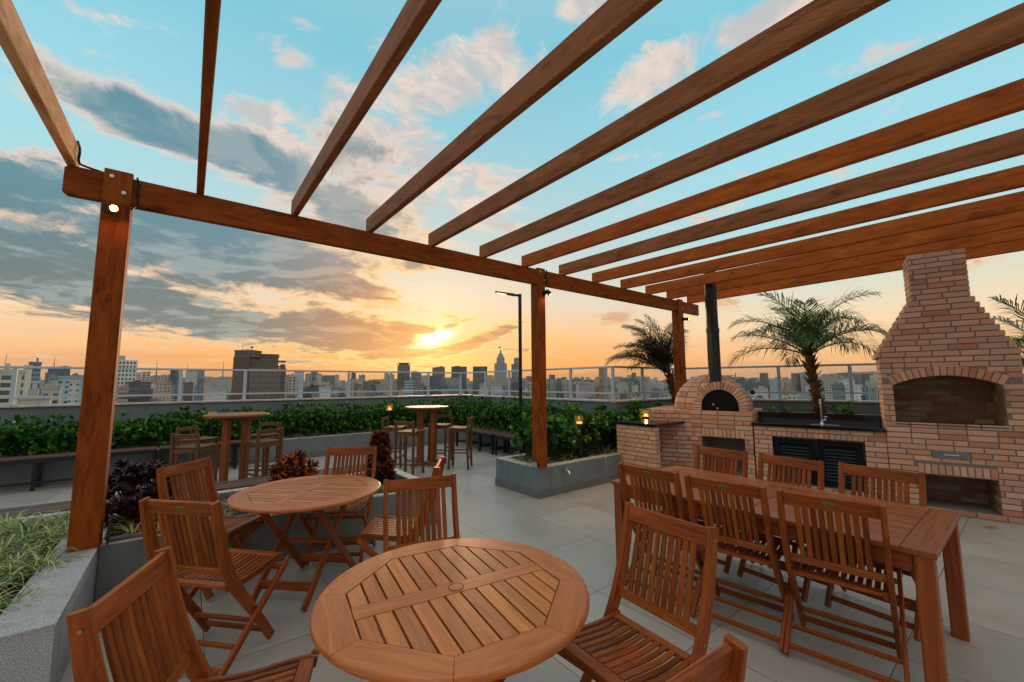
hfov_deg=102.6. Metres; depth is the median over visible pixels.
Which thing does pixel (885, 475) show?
folding chair
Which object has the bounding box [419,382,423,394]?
apartment block
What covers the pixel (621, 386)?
apartment block
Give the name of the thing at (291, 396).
block
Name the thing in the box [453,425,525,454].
planter
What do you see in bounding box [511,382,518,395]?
apartment block
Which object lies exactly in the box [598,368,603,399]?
office tower
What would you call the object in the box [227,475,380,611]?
round table
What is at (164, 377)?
apartment block
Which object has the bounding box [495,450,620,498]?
planter
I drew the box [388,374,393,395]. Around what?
apartment block
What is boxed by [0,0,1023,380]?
sky
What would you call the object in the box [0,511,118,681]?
planter
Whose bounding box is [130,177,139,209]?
power cable
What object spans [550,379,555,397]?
apartment tower
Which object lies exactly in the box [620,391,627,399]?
block
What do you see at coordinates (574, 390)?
apartment block
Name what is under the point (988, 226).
pergola
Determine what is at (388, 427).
bar stool
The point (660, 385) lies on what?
apartment block
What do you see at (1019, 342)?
palm tree
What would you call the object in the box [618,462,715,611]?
folding chair
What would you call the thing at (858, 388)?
apartment tower
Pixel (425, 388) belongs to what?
apartment block
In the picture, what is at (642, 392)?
glass railing
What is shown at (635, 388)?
apartment block
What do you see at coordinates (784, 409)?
shrub
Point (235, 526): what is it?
folding chair
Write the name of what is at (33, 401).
block
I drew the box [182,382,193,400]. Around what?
apartment block
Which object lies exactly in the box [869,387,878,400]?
apartment block
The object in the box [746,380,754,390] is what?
office block
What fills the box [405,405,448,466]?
bar table
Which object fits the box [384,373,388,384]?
apartment block
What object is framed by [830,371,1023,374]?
hills
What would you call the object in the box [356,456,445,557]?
folding chair
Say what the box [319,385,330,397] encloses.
block
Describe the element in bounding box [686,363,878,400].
glass railing
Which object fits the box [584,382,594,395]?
apartment block
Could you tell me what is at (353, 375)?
office tower
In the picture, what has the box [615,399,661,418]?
hedge
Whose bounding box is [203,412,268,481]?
bar table
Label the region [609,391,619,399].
block
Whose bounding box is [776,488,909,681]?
folding chair
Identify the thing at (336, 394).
apartment block
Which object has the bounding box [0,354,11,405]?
apartment tower
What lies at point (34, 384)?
office block
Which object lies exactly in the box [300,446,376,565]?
folding chair
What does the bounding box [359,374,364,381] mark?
apartment block
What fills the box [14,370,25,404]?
apartment tower
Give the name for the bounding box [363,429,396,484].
ornamental shrub
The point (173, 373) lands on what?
apartment block
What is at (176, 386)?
office block
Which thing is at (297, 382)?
apartment tower
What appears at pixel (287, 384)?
apartment block
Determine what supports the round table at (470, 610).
on the floor
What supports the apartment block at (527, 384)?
on the ground
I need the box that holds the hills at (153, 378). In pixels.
[150,374,304,382]
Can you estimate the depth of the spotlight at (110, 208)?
3.12 m
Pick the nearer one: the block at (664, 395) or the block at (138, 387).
the block at (138, 387)
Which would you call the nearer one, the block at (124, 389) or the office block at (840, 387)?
the block at (124, 389)
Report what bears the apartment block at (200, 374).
on the ground
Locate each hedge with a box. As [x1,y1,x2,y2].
[0,397,471,457]
[456,394,582,432]
[509,403,636,459]
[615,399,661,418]
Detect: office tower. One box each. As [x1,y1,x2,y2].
[29,358,41,380]
[46,366,58,383]
[58,366,70,375]
[231,346,285,399]
[351,372,355,380]
[397,363,409,395]
[432,366,444,389]
[451,366,466,391]
[473,366,486,394]
[511,364,518,382]
[514,358,518,363]
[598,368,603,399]
[603,368,607,399]
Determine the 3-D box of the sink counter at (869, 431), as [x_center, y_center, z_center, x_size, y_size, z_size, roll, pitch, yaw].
[4.412,1.629,5.961,1.528,1.125,0.563,-5,-7,38]
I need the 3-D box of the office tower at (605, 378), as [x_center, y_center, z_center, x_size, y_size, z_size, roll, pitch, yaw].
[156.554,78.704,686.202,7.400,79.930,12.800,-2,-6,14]
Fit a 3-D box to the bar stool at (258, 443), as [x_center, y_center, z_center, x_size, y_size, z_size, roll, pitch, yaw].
[-3.717,1.770,6.110,0.415,0.948,0.398,-4,-7,30]
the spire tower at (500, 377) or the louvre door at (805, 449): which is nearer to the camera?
the louvre door at (805, 449)
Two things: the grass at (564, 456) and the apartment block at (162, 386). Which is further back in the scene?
the apartment block at (162, 386)
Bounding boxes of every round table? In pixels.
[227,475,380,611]
[310,538,588,681]
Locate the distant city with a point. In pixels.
(799, 382)
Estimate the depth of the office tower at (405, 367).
774.62 m
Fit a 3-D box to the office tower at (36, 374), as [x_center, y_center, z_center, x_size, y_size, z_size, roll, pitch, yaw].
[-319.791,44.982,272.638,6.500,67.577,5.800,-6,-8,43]
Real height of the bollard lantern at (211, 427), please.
0.684 m
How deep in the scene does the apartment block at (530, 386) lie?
636.14 m
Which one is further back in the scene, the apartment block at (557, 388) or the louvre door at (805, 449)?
the apartment block at (557, 388)
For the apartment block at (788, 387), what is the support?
on the ground
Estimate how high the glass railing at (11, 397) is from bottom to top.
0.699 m
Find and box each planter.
[0,425,456,490]
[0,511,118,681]
[94,467,436,601]
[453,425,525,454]
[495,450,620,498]
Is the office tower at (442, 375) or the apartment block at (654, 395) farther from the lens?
the office tower at (442, 375)
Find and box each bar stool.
[169,433,219,481]
[173,425,218,484]
[240,427,283,478]
[248,422,280,475]
[381,416,406,467]
[394,421,424,474]
[427,414,452,463]
[447,416,472,469]
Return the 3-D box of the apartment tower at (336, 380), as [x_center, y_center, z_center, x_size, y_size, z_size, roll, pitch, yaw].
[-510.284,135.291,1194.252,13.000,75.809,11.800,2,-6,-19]
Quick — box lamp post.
[495,291,521,404]
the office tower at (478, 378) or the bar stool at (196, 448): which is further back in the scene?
the office tower at (478, 378)
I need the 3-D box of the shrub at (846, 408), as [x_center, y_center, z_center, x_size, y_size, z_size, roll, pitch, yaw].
[5.206,1.349,6.300,0.529,0.864,0.560,4,-7,-38]
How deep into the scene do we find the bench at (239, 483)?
4.95 m
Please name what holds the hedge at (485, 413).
in the planter at (462, 436)
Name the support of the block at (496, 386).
on the ground
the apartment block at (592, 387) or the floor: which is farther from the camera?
the apartment block at (592, 387)
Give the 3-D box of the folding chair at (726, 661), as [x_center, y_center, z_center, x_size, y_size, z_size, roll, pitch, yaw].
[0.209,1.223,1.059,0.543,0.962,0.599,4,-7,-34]
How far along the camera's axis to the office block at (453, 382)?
591.07 m
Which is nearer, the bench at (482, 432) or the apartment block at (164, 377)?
the bench at (482, 432)
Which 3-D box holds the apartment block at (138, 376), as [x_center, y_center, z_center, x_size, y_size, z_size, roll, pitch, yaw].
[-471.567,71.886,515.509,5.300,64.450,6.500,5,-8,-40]
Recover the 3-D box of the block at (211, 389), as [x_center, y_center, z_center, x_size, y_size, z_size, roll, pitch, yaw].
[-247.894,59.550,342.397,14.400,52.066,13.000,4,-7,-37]
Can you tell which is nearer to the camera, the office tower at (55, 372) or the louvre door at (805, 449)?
the louvre door at (805, 449)
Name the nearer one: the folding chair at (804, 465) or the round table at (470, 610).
the round table at (470, 610)
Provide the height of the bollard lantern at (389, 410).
0.684 m
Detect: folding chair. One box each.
[66,546,319,681]
[139,497,290,676]
[156,456,264,599]
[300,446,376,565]
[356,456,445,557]
[378,474,459,636]
[557,502,717,681]
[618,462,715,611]
[665,445,753,573]
[666,633,747,681]
[684,473,795,652]
[726,453,834,602]
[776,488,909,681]
[812,462,926,641]
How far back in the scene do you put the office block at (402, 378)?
730.68 m
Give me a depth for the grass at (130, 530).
3.49 m
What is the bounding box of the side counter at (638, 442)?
[613,419,684,476]
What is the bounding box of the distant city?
[38,372,1023,401]
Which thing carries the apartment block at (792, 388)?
on the ground
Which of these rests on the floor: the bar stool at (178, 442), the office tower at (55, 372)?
the bar stool at (178, 442)
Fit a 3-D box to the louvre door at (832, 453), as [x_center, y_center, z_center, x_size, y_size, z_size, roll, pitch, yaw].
[4.497,1.689,5.611,0.499,0.615,0.067,-5,-7,38]
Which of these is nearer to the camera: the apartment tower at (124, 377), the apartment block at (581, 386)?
the apartment tower at (124, 377)
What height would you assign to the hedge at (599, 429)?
0.847 m
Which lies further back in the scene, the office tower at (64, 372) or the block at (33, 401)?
the office tower at (64, 372)
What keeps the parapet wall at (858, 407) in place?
on the floor
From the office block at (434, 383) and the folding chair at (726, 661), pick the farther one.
the office block at (434, 383)
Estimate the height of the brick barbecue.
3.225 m
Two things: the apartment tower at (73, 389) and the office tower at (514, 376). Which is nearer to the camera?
the apartment tower at (73, 389)
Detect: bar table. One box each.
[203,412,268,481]
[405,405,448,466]
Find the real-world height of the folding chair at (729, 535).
0.962 m
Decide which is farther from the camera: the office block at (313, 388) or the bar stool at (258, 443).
the office block at (313, 388)
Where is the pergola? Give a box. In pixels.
[0,0,1023,552]
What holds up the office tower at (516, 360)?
on the ground
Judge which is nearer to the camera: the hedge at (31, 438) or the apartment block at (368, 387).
the hedge at (31, 438)
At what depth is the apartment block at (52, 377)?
333.18 m
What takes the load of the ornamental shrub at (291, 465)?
on the planter at (120, 561)
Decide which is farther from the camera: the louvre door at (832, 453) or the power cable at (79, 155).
the louvre door at (832, 453)
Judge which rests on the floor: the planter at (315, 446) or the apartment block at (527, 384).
the planter at (315, 446)
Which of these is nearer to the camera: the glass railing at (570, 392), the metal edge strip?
the metal edge strip
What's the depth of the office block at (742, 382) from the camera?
538.84 m
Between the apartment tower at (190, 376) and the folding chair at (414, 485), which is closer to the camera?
the folding chair at (414, 485)
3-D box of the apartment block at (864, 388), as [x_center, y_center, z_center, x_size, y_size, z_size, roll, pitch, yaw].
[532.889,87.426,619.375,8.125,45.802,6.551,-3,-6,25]
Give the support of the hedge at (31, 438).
on the planter at (315, 446)
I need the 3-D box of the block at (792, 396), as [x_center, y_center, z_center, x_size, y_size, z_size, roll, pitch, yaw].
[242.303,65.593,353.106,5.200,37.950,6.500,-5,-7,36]
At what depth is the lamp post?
9.94 m
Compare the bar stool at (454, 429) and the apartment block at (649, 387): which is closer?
the bar stool at (454, 429)
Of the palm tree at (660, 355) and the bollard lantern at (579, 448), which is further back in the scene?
the palm tree at (660, 355)
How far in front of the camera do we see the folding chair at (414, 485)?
2.72 m
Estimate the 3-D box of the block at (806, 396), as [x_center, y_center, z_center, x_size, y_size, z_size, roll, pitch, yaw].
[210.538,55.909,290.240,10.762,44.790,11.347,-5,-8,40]
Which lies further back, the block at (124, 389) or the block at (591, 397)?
the block at (591, 397)
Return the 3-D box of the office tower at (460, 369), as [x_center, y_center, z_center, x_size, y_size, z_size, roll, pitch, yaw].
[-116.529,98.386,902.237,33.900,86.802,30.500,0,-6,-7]
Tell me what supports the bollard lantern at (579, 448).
on the planter at (586, 472)
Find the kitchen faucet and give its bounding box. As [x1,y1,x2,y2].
[819,399,827,423]
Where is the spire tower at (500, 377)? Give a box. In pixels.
[494,347,506,395]
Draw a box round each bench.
[0,446,157,491]
[0,492,141,518]
[159,440,249,468]
[180,464,369,492]
[456,428,505,454]
[494,433,525,455]
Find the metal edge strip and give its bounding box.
[109,513,251,541]
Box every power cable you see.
[77,141,102,171]
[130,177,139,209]
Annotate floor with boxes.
[0,442,1023,681]
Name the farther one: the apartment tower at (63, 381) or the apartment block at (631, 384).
the apartment block at (631, 384)
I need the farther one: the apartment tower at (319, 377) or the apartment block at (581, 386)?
the apartment tower at (319, 377)
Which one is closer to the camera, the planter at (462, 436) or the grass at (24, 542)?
the grass at (24, 542)
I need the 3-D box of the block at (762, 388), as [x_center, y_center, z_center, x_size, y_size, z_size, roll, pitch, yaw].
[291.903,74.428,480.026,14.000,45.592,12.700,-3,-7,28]
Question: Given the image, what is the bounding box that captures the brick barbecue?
[872,248,1023,524]
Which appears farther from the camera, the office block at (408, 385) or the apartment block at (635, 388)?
the apartment block at (635, 388)
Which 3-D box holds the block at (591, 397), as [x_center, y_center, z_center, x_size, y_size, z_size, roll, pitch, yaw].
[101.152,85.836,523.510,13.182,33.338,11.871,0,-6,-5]
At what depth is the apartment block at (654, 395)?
558.71 m
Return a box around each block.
[17,380,52,404]
[30,381,40,388]
[41,381,62,403]
[48,374,58,386]
[117,384,129,402]
[128,380,150,402]
[136,372,141,379]
[141,370,150,381]
[152,379,171,401]
[159,375,169,381]
[169,370,178,385]
[174,375,182,400]
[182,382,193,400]
[189,370,204,377]
[194,384,203,400]
[203,381,211,400]
[205,385,226,400]
[217,376,225,387]
[285,374,288,398]
[287,395,296,398]
[289,373,295,394]
[303,386,309,397]
[305,373,311,387]
[309,384,319,397]
[312,394,319,397]
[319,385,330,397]
[330,389,338,396]
[350,381,354,396]
[357,388,365,396]
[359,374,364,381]
[366,382,371,396]
[374,390,384,396]
[376,384,388,395]
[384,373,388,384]
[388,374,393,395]
[398,374,406,389]
[404,378,413,395]
[411,371,420,395]
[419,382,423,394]
[424,385,431,394]
[429,376,440,389]
[441,391,448,394]
[447,377,458,393]
[448,386,458,394]
[479,383,488,394]
[491,384,501,395]
[494,392,505,395]
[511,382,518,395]
[522,392,529,396]
[525,378,528,390]
[529,382,531,396]
[556,383,559,397]
[573,382,577,398]
[576,382,589,398]
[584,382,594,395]
[585,395,596,398]
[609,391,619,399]
[616,382,628,398]
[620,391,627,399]
[629,381,633,389]
[632,385,637,391]
[634,380,639,391]
[644,383,656,397]
[650,388,662,397]
[656,381,663,390]
[660,393,668,397]
[735,379,746,390]
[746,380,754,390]
[754,386,767,398]
[786,383,791,398]
[788,395,795,398]
[791,385,794,394]
[798,394,811,399]
[824,382,832,399]
[831,379,845,399]
[862,385,868,400]
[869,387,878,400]
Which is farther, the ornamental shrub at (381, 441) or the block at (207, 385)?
the block at (207, 385)
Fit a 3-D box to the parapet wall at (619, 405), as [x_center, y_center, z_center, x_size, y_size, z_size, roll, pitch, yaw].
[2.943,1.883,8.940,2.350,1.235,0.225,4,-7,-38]
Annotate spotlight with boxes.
[103,203,119,213]
[542,289,551,295]
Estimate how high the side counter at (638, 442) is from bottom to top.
0.948 m
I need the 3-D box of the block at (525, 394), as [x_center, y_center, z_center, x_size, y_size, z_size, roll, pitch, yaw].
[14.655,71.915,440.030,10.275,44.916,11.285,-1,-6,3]
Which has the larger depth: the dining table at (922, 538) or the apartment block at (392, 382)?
the apartment block at (392, 382)
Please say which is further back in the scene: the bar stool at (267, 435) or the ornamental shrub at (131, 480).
the bar stool at (267, 435)
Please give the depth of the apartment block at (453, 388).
586.83 m
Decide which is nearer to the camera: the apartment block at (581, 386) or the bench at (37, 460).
the bench at (37, 460)
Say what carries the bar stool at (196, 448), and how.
on the floor
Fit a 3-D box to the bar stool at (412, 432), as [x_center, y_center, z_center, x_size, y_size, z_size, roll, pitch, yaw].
[-1.821,1.881,7.281,0.398,0.948,0.415,-2,-6,16]
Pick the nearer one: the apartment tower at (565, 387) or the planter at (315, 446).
the planter at (315, 446)
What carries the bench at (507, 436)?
on the floor
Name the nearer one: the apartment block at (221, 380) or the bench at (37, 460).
the bench at (37, 460)
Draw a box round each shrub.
[104,457,179,527]
[265,448,319,481]
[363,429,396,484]
[766,406,800,438]
[830,401,857,442]
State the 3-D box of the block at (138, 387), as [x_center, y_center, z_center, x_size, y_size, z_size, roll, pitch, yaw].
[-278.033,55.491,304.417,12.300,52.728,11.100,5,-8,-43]
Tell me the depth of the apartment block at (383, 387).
655.75 m
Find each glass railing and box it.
[0,366,461,405]
[461,366,614,399]
[614,366,674,398]
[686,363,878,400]
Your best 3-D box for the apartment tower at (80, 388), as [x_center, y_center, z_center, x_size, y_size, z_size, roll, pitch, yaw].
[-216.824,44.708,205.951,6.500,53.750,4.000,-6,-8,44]
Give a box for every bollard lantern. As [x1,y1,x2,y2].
[208,410,216,436]
[387,404,392,424]
[575,414,582,457]
[642,408,648,418]
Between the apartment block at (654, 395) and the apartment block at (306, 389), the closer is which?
the apartment block at (654, 395)
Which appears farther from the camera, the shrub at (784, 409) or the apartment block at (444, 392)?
the apartment block at (444, 392)
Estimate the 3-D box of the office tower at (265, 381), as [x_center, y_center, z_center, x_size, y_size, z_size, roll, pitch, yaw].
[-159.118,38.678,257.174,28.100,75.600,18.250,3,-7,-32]
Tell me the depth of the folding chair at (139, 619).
1.40 m
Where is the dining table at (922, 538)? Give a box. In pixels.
[611,465,970,681]
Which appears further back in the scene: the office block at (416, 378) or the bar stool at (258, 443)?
the office block at (416, 378)
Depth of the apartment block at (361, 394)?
614.92 m
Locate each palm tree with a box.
[605,314,688,404]
[725,287,890,444]
[987,295,1023,367]
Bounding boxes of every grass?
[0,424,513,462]
[0,499,99,613]
[111,475,384,533]
[493,445,619,475]
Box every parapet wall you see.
[0,395,459,433]
[460,395,608,415]
[609,397,672,412]
[752,399,881,442]
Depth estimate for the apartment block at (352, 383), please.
648.57 m
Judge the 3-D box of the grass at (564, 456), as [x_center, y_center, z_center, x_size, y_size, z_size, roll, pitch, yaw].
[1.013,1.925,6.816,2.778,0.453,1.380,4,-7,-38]
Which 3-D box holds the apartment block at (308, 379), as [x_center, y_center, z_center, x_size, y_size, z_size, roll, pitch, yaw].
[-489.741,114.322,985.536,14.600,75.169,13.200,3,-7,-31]
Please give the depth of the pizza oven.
6.80 m
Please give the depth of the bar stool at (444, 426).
8.30 m
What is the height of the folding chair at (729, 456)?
0.962 m
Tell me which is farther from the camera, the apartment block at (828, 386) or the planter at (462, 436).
the apartment block at (828, 386)
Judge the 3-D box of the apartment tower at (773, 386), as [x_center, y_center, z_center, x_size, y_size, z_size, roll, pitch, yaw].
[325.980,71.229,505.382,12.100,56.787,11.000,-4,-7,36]
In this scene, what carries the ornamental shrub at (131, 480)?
on the planter at (120, 561)
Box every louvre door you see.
[774,437,817,484]
[816,440,864,489]
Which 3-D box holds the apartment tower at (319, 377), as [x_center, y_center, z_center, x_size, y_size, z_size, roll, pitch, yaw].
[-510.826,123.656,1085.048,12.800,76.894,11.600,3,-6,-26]
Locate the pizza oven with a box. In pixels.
[646,272,761,478]
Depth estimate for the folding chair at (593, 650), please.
1.83 m
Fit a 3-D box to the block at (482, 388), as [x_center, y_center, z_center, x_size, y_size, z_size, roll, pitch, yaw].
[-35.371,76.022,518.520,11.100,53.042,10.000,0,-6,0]
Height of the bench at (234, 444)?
0.499 m
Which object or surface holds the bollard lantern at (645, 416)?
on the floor
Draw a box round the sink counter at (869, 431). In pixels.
[751,411,889,500]
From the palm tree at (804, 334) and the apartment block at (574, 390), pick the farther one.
the apartment block at (574, 390)
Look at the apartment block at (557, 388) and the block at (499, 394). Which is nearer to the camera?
the block at (499, 394)
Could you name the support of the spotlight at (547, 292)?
attached to the pergola
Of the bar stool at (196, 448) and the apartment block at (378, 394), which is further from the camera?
the apartment block at (378, 394)
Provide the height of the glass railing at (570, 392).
0.699 m
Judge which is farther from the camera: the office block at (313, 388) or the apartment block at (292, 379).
the office block at (313, 388)
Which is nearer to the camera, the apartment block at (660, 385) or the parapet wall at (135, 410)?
the parapet wall at (135, 410)
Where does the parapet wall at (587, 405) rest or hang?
on the floor
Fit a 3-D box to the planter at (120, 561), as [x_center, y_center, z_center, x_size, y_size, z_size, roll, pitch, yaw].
[-2.355,1.854,4.393,2.802,0.420,1.339,4,-7,-38]
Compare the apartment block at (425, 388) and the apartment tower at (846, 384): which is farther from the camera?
the apartment block at (425, 388)
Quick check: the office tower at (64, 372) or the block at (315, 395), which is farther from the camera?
the office tower at (64, 372)
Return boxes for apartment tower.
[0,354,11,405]
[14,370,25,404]
[22,365,33,395]
[58,376,70,403]
[67,380,79,403]
[77,376,83,403]
[115,356,137,402]
[185,370,197,400]
[295,372,303,397]
[316,373,321,381]
[335,374,339,387]
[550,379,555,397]
[562,379,568,397]
[769,379,782,398]
[844,379,855,399]
[854,385,861,400]
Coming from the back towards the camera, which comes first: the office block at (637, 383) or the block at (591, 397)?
the office block at (637, 383)
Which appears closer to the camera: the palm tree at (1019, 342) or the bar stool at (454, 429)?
the palm tree at (1019, 342)
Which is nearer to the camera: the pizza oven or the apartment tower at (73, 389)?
the pizza oven
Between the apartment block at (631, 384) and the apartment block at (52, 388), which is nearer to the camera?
the apartment block at (52, 388)
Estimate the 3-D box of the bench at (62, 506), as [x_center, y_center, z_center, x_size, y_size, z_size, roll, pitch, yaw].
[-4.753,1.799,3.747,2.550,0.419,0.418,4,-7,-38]
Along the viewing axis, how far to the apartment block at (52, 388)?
186.03 m
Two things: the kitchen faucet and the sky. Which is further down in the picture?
the kitchen faucet
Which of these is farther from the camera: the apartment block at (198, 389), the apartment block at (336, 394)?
the apartment block at (198, 389)
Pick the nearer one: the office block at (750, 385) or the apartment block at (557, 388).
the office block at (750, 385)
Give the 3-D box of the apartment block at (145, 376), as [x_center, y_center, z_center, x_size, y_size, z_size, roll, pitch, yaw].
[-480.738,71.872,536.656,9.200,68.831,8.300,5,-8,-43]
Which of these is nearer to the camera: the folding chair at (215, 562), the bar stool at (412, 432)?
the folding chair at (215, 562)
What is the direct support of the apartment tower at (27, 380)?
on the ground

